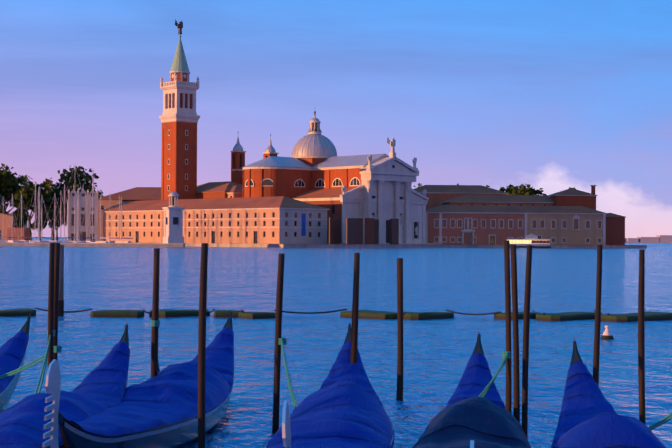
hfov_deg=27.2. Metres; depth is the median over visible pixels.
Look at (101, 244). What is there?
mole
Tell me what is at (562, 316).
floats
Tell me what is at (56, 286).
poles
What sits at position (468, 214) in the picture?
building
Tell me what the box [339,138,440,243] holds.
facade
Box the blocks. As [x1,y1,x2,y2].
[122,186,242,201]
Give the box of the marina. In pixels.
[0,166,138,242]
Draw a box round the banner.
[301,213,305,235]
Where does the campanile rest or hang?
on the island ground
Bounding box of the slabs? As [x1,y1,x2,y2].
[329,217,398,243]
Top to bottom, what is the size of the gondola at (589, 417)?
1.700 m
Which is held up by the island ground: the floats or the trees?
the trees
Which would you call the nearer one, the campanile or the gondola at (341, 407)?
the gondola at (341, 407)
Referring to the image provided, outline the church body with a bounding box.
[196,111,388,243]
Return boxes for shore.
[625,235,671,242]
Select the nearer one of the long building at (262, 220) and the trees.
the long building at (262, 220)
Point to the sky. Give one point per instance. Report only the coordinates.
(554, 96)
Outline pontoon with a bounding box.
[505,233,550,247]
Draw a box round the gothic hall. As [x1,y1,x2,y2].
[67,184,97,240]
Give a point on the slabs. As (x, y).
(354, 230)
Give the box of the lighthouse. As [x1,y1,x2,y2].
[162,192,184,243]
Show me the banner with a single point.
(303, 224)
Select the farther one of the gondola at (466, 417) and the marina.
the marina
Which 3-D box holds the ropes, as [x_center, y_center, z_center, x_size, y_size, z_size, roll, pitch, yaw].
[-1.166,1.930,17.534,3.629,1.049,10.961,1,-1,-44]
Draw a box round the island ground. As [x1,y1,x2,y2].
[131,242,646,248]
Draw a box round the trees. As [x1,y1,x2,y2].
[0,163,574,240]
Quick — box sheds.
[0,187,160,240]
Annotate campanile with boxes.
[159,19,199,199]
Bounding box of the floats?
[0,307,671,321]
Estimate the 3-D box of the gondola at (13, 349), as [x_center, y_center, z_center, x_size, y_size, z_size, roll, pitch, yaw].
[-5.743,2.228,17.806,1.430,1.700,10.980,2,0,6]
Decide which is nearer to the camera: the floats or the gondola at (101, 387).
the gondola at (101, 387)
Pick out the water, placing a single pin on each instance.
(437, 354)
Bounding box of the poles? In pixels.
[48,240,645,447]
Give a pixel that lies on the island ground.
(387, 245)
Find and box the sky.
[0,0,671,237]
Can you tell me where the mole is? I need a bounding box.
[0,242,184,246]
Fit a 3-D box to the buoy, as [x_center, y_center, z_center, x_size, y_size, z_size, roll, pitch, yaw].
[7.569,3.117,38.781,0.364,0.590,0.364,0,-1,-1]
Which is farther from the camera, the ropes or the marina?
the marina
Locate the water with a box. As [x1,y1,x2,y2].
[0,238,671,447]
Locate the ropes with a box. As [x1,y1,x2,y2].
[0,320,671,429]
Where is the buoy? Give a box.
[601,325,613,339]
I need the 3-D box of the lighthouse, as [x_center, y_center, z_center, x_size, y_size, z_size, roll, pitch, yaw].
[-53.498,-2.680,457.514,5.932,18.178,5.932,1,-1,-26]
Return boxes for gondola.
[0,313,30,411]
[0,322,129,447]
[42,310,233,447]
[266,322,394,447]
[412,332,531,447]
[551,339,665,447]
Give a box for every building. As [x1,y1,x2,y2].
[101,196,329,243]
[414,185,624,244]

